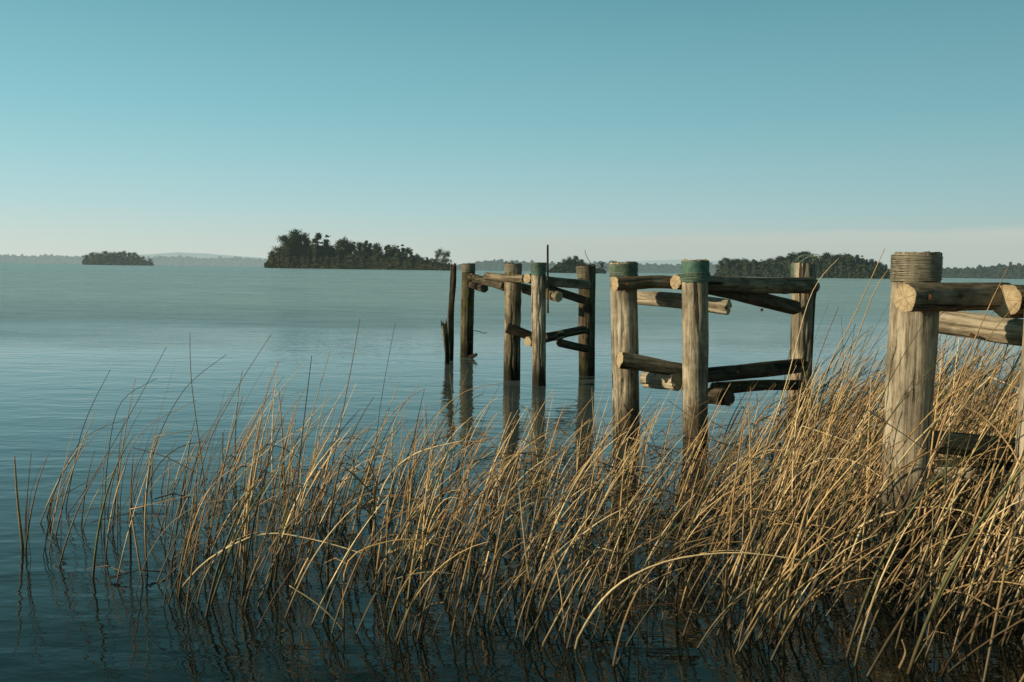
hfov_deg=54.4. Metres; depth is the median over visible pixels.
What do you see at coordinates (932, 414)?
reed stem
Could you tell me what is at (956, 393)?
reed stem
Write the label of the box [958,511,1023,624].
reed stem
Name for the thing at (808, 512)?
reed stem
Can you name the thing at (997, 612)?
reed stem
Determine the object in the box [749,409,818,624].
reed stem
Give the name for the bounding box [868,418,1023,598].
reed stem
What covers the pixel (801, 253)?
island tree
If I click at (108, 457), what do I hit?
reed stem
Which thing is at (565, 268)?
island
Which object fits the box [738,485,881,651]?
reed stem
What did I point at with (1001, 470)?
reed stem
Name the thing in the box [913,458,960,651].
reed stem
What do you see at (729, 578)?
reed stem
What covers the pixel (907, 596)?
reed stem
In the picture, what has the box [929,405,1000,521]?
reed stem
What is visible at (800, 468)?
reed stem
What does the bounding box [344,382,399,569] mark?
reed stem
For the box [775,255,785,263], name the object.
island tree
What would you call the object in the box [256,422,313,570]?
reed stem
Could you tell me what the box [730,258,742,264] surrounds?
island tree
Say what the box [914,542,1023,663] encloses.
reed stem
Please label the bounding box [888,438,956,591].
reed stem
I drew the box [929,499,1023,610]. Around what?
reed stem
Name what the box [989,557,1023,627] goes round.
reed stem
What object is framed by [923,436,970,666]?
reed stem
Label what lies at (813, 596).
reed stem
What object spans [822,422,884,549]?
reed stem
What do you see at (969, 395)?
reed stem
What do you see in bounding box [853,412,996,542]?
reed stem
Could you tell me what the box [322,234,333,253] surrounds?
island tree
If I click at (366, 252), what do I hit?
island tree
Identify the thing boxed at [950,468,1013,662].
reed stem
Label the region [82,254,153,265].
undergrowth
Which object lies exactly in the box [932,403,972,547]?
reed stem
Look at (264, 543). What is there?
reed stem
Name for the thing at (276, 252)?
island tree
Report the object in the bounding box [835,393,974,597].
reed stem
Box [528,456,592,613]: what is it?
reed stem
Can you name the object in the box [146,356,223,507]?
reed stem
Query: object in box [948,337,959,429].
reed stem
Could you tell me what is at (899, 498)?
reed stem
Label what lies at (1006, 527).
reed stem
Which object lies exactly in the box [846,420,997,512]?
reed stem
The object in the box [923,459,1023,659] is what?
reed stem
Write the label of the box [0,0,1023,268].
sky
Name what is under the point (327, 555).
reed stem
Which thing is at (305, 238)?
island tree
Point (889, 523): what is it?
reed stem
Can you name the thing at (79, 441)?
reed stem
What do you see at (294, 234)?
island tree
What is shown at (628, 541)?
reed stem
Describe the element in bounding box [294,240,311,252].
island tree
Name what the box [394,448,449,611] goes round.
reed stem
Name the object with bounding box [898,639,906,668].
reed stem
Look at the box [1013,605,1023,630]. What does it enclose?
reed stem
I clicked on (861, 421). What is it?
reed stem
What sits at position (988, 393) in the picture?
reed stem
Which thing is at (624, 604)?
reed stem
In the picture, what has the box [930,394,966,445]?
reed stem
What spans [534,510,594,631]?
reed stem
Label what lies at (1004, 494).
reed stem
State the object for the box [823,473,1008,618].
reed stem
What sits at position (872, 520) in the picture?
reed stem
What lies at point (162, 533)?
reed stem
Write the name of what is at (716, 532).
reed stem
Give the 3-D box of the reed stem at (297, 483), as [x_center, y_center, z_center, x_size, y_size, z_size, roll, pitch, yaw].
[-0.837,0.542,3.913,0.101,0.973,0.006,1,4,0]
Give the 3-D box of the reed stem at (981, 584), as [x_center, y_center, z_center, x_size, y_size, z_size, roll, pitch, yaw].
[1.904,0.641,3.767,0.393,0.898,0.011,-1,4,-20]
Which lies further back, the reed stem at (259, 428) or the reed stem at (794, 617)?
the reed stem at (259, 428)
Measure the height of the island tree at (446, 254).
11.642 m
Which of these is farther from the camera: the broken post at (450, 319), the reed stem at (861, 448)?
the broken post at (450, 319)
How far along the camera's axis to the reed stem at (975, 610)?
3.48 m
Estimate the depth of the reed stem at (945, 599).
3.70 m
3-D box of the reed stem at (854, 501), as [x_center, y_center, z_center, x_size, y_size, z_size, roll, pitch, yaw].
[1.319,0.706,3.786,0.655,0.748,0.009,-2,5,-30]
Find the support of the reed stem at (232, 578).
on the lake water
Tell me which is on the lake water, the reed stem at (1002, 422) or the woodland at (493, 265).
the reed stem at (1002, 422)
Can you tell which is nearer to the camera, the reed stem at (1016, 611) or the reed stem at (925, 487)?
the reed stem at (1016, 611)
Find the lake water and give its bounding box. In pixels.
[0,263,1023,681]
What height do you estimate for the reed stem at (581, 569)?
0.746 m
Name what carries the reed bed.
on the lake water
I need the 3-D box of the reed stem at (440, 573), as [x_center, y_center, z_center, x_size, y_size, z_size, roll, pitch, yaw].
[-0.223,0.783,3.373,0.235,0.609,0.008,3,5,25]
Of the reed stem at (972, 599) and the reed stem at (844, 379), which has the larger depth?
the reed stem at (844, 379)
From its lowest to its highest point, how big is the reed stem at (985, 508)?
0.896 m
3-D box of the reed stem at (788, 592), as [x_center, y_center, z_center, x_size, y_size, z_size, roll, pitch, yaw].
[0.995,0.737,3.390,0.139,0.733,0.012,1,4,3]
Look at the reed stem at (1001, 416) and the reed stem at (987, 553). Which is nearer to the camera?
the reed stem at (987, 553)
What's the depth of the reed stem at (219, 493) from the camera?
4.08 m
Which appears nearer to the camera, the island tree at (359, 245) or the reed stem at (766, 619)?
the reed stem at (766, 619)
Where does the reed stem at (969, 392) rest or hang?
on the lake water
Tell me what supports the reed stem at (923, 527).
on the lake water
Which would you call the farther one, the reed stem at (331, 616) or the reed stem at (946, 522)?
the reed stem at (946, 522)
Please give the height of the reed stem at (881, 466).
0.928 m
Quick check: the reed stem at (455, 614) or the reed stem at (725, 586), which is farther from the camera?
the reed stem at (725, 586)
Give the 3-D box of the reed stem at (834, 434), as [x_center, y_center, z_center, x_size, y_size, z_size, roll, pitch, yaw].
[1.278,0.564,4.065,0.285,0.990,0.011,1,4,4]
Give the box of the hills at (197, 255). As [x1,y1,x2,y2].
[81,252,267,259]
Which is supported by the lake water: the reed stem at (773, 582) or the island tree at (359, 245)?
the reed stem at (773, 582)
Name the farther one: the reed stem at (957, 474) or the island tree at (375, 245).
the island tree at (375, 245)
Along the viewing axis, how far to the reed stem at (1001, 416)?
4.98 m
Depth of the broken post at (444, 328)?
13.22 m
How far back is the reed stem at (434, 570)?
3.40 m
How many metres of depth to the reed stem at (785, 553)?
3.21 m
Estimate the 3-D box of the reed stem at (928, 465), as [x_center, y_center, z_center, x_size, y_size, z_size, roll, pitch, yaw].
[1.645,0.577,3.897,0.508,0.997,0.008,1,4,0]
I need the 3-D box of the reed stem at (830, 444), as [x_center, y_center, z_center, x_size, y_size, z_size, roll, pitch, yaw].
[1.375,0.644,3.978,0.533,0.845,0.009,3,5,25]
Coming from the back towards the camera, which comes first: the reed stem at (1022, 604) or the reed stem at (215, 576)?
the reed stem at (215, 576)
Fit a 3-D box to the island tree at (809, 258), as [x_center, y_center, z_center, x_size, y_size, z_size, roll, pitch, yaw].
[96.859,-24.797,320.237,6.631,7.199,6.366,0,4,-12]
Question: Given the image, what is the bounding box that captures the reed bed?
[24,301,1023,665]
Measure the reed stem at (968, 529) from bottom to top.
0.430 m
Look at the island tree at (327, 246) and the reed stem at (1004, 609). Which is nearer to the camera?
the reed stem at (1004, 609)
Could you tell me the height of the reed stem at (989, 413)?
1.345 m
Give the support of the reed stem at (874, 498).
on the lake water
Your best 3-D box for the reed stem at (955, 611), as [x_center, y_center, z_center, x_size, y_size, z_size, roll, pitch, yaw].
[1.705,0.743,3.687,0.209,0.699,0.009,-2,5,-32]
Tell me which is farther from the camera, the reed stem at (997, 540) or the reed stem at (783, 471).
the reed stem at (997, 540)
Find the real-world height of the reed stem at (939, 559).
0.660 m
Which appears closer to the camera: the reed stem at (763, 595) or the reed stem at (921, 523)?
the reed stem at (763, 595)
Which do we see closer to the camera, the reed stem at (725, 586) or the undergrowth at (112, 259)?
the reed stem at (725, 586)
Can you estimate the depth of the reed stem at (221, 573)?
3.62 m
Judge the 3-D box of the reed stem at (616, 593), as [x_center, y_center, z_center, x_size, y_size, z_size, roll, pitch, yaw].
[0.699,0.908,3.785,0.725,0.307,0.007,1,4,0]
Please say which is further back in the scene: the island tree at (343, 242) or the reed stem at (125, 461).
the island tree at (343, 242)
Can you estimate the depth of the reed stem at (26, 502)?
4.32 m
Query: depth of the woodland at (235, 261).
988.45 m
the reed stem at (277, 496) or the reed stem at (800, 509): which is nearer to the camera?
the reed stem at (800, 509)
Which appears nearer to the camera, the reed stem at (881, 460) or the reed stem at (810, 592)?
the reed stem at (810, 592)
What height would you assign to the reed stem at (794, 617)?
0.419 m
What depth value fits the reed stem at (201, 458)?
4.18 m
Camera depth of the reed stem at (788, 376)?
5.03 m
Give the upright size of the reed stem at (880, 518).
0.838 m
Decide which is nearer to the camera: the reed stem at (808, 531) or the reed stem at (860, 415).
the reed stem at (808, 531)
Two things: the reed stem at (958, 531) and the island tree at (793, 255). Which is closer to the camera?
the reed stem at (958, 531)
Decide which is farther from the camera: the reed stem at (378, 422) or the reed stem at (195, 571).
the reed stem at (378, 422)
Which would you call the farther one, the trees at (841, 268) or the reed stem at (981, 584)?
the trees at (841, 268)
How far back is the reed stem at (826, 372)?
4.55 m
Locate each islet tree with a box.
[99,251,109,258]
[597,262,603,269]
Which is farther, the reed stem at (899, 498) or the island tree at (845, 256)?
the island tree at (845, 256)
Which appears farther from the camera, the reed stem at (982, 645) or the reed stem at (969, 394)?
the reed stem at (969, 394)
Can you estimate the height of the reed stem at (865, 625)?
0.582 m
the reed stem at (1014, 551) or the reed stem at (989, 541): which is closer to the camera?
the reed stem at (1014, 551)
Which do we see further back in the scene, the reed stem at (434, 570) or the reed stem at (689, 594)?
the reed stem at (689, 594)
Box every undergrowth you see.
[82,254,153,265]
[264,246,450,270]
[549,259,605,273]
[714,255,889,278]
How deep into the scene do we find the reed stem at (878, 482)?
4.09 m
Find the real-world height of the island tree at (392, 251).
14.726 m
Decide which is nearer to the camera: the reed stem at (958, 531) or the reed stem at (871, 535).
the reed stem at (871, 535)
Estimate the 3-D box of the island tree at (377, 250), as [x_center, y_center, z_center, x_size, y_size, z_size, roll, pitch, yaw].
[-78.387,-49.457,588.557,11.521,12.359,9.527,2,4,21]
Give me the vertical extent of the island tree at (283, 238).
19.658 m
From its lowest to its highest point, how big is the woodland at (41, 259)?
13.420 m
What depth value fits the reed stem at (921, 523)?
3.99 m
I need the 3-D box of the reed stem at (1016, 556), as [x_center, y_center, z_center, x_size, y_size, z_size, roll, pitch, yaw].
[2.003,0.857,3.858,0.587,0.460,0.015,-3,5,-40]
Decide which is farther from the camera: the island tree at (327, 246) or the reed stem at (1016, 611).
the island tree at (327, 246)
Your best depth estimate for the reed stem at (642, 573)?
3.36 m
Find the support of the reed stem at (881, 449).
on the lake water
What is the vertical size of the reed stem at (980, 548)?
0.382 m
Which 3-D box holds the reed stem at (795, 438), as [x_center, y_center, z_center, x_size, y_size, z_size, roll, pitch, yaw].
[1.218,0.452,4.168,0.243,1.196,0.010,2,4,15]
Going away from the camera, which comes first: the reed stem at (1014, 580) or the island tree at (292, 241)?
the reed stem at (1014, 580)
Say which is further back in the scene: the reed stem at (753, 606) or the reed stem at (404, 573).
the reed stem at (404, 573)
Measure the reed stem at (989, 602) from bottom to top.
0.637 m
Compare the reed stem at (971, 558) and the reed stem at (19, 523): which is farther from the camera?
the reed stem at (19, 523)
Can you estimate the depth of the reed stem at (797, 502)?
3.83 m
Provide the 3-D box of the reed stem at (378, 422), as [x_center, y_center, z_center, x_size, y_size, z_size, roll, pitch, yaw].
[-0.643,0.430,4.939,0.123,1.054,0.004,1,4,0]
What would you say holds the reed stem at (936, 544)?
on the lake water
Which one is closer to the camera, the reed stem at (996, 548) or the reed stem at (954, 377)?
the reed stem at (996, 548)
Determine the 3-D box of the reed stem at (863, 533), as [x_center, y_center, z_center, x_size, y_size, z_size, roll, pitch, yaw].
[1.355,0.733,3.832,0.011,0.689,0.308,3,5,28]
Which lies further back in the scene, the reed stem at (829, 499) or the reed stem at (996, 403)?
the reed stem at (996, 403)
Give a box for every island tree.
[268,245,284,259]
[271,234,291,255]
[278,237,299,256]
[286,228,302,245]
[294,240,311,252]
[299,232,312,249]
[309,233,325,254]
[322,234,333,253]
[331,240,342,254]
[337,237,355,254]
[341,239,355,255]
[352,242,364,259]
[361,240,371,256]
[371,242,383,252]
[371,247,384,260]
[379,251,387,256]
[388,245,396,256]
[393,246,403,259]
[399,245,407,261]
[403,247,412,259]
[434,247,449,263]
[440,250,451,264]
[716,260,724,271]
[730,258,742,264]
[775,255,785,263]
[785,251,802,261]
[794,251,806,261]
[803,253,820,262]
[841,253,854,261]
[844,255,861,262]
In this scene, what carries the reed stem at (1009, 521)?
on the lake water
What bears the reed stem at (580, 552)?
on the lake water
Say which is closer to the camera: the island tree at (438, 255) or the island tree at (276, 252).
the island tree at (276, 252)
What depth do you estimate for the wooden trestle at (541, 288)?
11.36 m
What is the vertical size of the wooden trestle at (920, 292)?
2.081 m
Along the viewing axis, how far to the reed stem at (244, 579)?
3.71 m
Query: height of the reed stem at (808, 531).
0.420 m
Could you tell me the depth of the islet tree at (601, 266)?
435.13 m
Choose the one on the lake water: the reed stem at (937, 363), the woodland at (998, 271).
the reed stem at (937, 363)
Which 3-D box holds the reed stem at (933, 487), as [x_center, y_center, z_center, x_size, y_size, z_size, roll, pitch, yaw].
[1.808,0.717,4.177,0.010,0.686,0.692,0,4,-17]
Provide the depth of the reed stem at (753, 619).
3.35 m
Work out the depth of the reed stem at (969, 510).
4.02 m
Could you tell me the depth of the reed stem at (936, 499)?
3.78 m
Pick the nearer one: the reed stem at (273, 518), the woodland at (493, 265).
the reed stem at (273, 518)
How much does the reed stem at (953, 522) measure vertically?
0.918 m
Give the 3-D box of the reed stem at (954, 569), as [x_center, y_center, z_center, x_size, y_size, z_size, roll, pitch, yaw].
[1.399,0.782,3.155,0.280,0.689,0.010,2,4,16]
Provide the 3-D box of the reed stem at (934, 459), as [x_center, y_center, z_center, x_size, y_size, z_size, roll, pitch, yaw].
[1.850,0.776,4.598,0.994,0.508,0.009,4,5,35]
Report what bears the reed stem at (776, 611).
on the lake water
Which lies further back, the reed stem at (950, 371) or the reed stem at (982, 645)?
the reed stem at (950, 371)
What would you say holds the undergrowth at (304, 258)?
on the island
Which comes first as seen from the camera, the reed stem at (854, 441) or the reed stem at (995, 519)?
the reed stem at (995, 519)
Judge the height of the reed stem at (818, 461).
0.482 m
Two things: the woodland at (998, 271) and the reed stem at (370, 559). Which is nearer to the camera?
the reed stem at (370, 559)
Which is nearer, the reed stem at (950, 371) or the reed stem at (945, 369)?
the reed stem at (945, 369)
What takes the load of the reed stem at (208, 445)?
on the lake water
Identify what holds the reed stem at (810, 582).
on the lake water
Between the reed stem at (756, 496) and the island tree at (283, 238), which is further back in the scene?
the island tree at (283, 238)
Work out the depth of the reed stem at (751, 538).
3.91 m
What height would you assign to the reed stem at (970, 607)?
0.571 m
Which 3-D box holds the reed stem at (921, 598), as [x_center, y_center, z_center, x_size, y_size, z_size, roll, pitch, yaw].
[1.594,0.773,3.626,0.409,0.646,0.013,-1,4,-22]
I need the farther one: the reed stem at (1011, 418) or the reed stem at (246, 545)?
the reed stem at (1011, 418)
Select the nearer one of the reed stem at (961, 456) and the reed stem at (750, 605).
the reed stem at (750, 605)
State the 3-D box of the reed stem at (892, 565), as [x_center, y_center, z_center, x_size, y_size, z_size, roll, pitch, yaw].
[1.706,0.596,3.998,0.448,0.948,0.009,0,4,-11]
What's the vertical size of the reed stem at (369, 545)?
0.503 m
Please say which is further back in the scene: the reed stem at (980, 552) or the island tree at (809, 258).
the island tree at (809, 258)
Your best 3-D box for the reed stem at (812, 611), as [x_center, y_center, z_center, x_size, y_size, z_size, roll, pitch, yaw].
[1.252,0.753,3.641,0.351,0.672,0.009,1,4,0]
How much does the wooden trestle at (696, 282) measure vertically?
2.142 m
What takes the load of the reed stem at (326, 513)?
on the lake water
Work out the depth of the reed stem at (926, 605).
3.43 m
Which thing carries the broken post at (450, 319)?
in the lake water
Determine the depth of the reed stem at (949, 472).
4.06 m
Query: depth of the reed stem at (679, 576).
3.80 m
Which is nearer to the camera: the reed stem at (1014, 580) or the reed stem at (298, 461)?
the reed stem at (1014, 580)
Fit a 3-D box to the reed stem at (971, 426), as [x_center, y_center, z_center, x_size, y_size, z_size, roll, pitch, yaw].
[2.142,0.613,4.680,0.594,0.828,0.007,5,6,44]
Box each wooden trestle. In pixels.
[460,263,503,358]
[483,245,595,385]
[609,254,821,457]
[879,251,1023,585]
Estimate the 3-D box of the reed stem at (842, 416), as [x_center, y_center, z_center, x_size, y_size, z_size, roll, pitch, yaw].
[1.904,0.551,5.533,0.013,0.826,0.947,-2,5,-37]
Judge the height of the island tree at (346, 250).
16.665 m
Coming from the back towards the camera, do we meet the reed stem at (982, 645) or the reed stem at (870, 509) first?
the reed stem at (870, 509)
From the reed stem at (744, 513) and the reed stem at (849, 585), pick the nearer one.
the reed stem at (849, 585)
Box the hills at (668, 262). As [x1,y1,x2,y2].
[456,260,963,268]
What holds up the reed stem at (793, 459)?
on the lake water
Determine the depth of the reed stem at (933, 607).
3.10 m
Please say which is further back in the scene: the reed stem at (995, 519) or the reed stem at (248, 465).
the reed stem at (248, 465)
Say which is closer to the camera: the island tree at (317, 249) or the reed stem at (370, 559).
the reed stem at (370, 559)
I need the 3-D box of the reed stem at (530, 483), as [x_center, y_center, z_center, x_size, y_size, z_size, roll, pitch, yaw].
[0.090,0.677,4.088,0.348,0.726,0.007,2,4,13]
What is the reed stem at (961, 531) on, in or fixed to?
on the lake water
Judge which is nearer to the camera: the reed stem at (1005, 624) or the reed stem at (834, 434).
the reed stem at (1005, 624)
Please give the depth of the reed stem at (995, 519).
4.05 m
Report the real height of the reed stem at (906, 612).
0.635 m
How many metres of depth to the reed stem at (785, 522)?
3.67 m
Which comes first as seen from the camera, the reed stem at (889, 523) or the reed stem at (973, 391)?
the reed stem at (889, 523)
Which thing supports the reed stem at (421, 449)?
on the lake water
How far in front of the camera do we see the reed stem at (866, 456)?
4.73 m
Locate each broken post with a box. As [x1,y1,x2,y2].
[441,319,448,363]
[447,263,455,360]
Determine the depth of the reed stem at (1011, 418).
4.84 m
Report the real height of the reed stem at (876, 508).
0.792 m
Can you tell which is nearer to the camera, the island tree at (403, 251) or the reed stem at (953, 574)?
the reed stem at (953, 574)
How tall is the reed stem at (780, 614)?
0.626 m
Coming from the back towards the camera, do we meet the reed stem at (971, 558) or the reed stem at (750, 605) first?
the reed stem at (971, 558)
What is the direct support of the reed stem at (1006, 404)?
on the lake water
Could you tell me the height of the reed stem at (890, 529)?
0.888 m
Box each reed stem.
[14,456,23,548]
[26,452,31,554]
[50,417,130,530]
[66,371,109,509]
[68,348,165,515]
[104,378,156,539]
[117,400,195,534]
[136,499,258,592]
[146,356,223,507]
[180,436,282,575]
[180,533,369,594]
[188,335,270,569]
[189,430,210,575]
[190,356,212,565]
[205,458,273,615]
[210,461,284,604]
[227,419,283,602]
[230,385,284,528]
[232,504,348,595]
[240,423,281,602]
[244,393,275,570]
[245,448,330,584]
[246,361,278,532]
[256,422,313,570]
[272,348,330,560]
[287,356,311,587]
[290,586,343,629]
[296,435,388,576]
[306,320,359,578]
[326,463,382,590]
[342,539,474,617]
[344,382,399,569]
[347,506,427,597]
[364,407,452,574]
[370,325,394,521]
[370,440,464,552]
[393,383,501,541]
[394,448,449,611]
[395,417,420,585]
[417,515,503,638]
[420,487,477,637]
[450,467,496,636]
[482,450,519,624]
[498,420,577,562]
[501,496,570,623]
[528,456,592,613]
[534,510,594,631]
[542,565,585,646]
[556,480,617,621]
[574,552,809,648]
[579,426,603,596]
[606,541,789,604]
[611,501,710,636]
[627,443,633,625]
[638,490,653,635]
[675,445,737,601]
[683,473,782,606]
[700,424,770,582]
[716,457,793,612]
[722,408,745,615]
[726,408,825,593]
[726,410,836,558]
[733,424,861,642]
[734,527,855,633]
[735,494,854,654]
[735,516,915,591]
[737,504,790,646]
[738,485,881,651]
[739,443,776,588]
[741,257,839,521]
[743,441,882,543]
[744,448,855,606]
[744,529,836,639]
[748,400,752,602]
[748,460,873,586]
[748,520,765,642]
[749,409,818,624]
[753,399,862,624]
[755,514,869,640]
[755,557,909,644]
[760,429,894,638]
[762,429,867,616]
[764,426,866,553]
[766,458,880,514]
[767,446,830,642]
[769,249,884,545]
[770,307,838,571]
[770,545,876,660]
[772,521,931,642]
[776,468,827,637]
[778,452,860,638]
[778,535,875,641]
[780,402,821,604]
[781,452,828,644]
[785,441,899,577]
[788,397,930,581]
[788,482,892,638]
[790,374,938,483]
[792,384,801,570]
[795,359,864,562]
[799,426,819,620]
[800,378,914,625]
[801,424,919,617]
[807,408,890,574]
[807,445,943,583]
[809,457,905,619]
[809,506,1006,577]
[810,270,887,493]
[811,383,884,541]
[815,394,884,555]
[817,356,943,571]
[822,312,932,594]
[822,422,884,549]
[823,436,965,596]
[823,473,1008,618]
[824,390,884,483]
[824,459,1008,516]
[824,471,991,590]
[830,372,885,473]
[831,420,1023,589]
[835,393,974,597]
[837,367,956,535]
[841,363,974,521]
[845,364,1002,560]
[845,416,884,530]
[845,452,960,657]
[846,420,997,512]
[848,374,978,547]
[852,395,884,522]
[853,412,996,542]
[853,496,974,640]
[854,437,872,613]
[854,513,915,665]
[860,367,987,544]
[861,496,1015,602]
[865,386,999,588]
[866,411,896,589]
[866,487,1023,675]
[867,388,945,565]
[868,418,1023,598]
[868,463,881,535]
[869,303,1016,583]
[869,365,1001,594]
[874,532,1023,615]
[879,439,1017,600]
[886,372,991,585]
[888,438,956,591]
[890,520,1019,618]
[895,416,996,648]
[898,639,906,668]
[902,265,1009,597]
[903,438,966,596]
[904,581,1023,623]
[906,465,1023,673]
[908,463,995,629]
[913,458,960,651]
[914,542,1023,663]
[916,352,943,602]
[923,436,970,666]
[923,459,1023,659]
[924,439,1014,595]
[925,371,1019,578]
[926,518,984,629]
[927,511,1022,588]
[929,343,995,496]
[929,385,995,566]
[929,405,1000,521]
[929,433,1015,498]
[929,445,1011,493]
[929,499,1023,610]
[930,343,998,496]
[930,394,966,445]
[930,398,1016,476]
[930,409,1015,535]
[931,345,1006,469]
[931,426,978,532]
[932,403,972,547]
[933,336,940,398]
[933,339,978,476]
[934,336,956,403]
[934,344,971,395]
[935,468,949,634]
[937,513,1022,615]
[938,356,981,430]
[940,599,1023,676]
[941,425,950,608]
[943,377,1018,428]
[943,562,1023,639]
[944,414,1023,613]
[945,426,1014,570]
[945,489,1022,616]
[947,431,1015,534]
[947,618,1023,672]
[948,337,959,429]
[948,454,1023,584]
[949,400,1017,510]
[949,417,1000,605]
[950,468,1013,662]
[951,484,984,543]
[952,362,1020,536]
[953,351,1021,515]
[953,446,992,621]
[954,459,1002,546]
[958,485,986,542]
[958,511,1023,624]
[958,552,1023,635]
[959,356,1020,532]
[959,536,1023,631]
[960,503,1017,615]
[960,517,1019,591]
[962,318,1015,542]
[962,448,1023,604]
[963,456,1019,576]
[963,457,1023,543]
[965,385,1012,625]
[966,473,1022,581]
[966,502,1023,583]
[969,450,1014,530]
[969,483,1023,614]
[973,461,1023,615]
[974,377,1019,484]
[975,549,1023,634]
[976,344,1004,433]
[979,363,1020,519]
[979,518,1023,636]
[980,569,1023,620]
[981,403,1017,579]
[982,524,1014,681]
[986,483,1011,629]
[987,504,1023,600]
[989,482,1012,579]
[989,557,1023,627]
[994,514,1023,598]
[995,572,1023,630]
[996,393,1018,491]
[996,488,1023,574]
[998,522,1023,617]
[998,530,1023,618]
[999,496,1012,555]
[1001,576,1023,633]
[1001,581,1023,645]
[1006,601,1023,643]
[1010,601,1022,624]
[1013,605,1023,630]
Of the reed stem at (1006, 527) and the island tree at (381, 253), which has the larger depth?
the island tree at (381, 253)
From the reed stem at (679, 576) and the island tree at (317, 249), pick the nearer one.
the reed stem at (679, 576)
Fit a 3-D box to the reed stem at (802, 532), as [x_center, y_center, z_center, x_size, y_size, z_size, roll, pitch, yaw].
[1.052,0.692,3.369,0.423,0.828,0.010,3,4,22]
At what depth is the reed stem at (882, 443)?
4.90 m
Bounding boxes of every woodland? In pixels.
[0,254,84,263]
[142,255,267,266]
[456,259,719,273]
[888,262,1023,278]
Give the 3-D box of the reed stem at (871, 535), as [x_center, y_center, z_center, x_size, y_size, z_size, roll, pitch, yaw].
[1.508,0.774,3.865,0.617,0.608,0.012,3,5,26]
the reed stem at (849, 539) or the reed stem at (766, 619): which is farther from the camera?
the reed stem at (849, 539)
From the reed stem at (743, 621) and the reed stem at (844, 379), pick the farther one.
the reed stem at (844, 379)
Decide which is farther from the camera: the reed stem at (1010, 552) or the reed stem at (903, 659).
the reed stem at (1010, 552)
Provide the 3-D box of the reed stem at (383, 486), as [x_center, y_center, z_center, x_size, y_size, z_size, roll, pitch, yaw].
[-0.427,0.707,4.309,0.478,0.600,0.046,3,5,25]
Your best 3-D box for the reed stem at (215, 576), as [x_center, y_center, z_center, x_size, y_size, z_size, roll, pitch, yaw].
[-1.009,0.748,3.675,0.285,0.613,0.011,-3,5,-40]
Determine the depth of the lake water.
6.23 m
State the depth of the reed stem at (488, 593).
3.57 m
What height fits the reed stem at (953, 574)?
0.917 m
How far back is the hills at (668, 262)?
3532.45 m
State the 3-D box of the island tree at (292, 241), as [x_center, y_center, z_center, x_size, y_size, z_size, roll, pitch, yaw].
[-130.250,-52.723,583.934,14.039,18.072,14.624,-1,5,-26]
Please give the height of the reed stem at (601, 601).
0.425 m
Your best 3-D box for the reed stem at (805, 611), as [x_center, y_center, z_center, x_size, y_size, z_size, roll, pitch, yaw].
[1.249,0.611,3.624,0.456,0.959,0.010,0,4,-15]
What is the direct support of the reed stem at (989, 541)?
on the lake water
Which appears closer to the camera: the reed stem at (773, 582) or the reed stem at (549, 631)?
the reed stem at (549, 631)
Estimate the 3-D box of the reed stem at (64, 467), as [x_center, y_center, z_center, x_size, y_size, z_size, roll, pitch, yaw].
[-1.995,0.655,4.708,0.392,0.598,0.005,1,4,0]
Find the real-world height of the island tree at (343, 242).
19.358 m
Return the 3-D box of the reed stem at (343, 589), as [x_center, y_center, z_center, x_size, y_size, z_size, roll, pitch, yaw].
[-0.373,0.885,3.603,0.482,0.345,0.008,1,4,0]
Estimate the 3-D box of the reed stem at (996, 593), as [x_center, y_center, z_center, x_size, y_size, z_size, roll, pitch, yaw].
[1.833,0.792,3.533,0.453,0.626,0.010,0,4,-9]
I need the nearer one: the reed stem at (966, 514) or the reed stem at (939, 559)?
the reed stem at (939, 559)
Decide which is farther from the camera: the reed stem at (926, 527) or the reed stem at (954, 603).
the reed stem at (926, 527)
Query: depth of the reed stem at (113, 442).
4.99 m
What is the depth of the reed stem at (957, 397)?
4.77 m
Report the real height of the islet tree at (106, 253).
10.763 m
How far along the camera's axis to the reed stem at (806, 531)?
3.72 m
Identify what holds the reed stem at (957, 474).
on the lake water
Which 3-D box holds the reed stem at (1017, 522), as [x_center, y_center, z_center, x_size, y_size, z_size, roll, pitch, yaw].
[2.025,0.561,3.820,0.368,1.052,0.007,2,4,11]
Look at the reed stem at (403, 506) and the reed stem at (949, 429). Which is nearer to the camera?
the reed stem at (403, 506)
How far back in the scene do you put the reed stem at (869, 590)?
3.27 m
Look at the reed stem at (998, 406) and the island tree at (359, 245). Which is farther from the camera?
the island tree at (359, 245)
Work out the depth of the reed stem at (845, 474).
4.62 m
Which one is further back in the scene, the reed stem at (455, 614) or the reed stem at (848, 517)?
the reed stem at (848, 517)
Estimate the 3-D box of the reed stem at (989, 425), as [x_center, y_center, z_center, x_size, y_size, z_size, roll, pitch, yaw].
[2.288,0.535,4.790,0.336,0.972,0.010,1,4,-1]
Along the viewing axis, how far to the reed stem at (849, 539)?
3.94 m
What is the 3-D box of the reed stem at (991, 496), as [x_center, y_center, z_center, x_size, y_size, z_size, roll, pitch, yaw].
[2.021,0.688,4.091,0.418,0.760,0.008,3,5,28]
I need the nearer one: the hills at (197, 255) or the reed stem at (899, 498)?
the reed stem at (899, 498)
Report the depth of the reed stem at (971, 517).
4.73 m
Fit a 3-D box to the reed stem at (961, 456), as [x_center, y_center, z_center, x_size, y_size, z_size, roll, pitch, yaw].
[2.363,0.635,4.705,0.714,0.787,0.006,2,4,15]
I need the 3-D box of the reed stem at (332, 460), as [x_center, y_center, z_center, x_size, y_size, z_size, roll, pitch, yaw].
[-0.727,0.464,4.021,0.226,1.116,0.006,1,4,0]
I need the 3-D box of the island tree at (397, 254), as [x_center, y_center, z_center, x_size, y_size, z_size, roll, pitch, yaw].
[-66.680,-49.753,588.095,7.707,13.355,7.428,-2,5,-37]
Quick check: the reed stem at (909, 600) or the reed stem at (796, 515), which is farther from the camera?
the reed stem at (796, 515)
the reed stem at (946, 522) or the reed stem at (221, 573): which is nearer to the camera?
the reed stem at (221, 573)

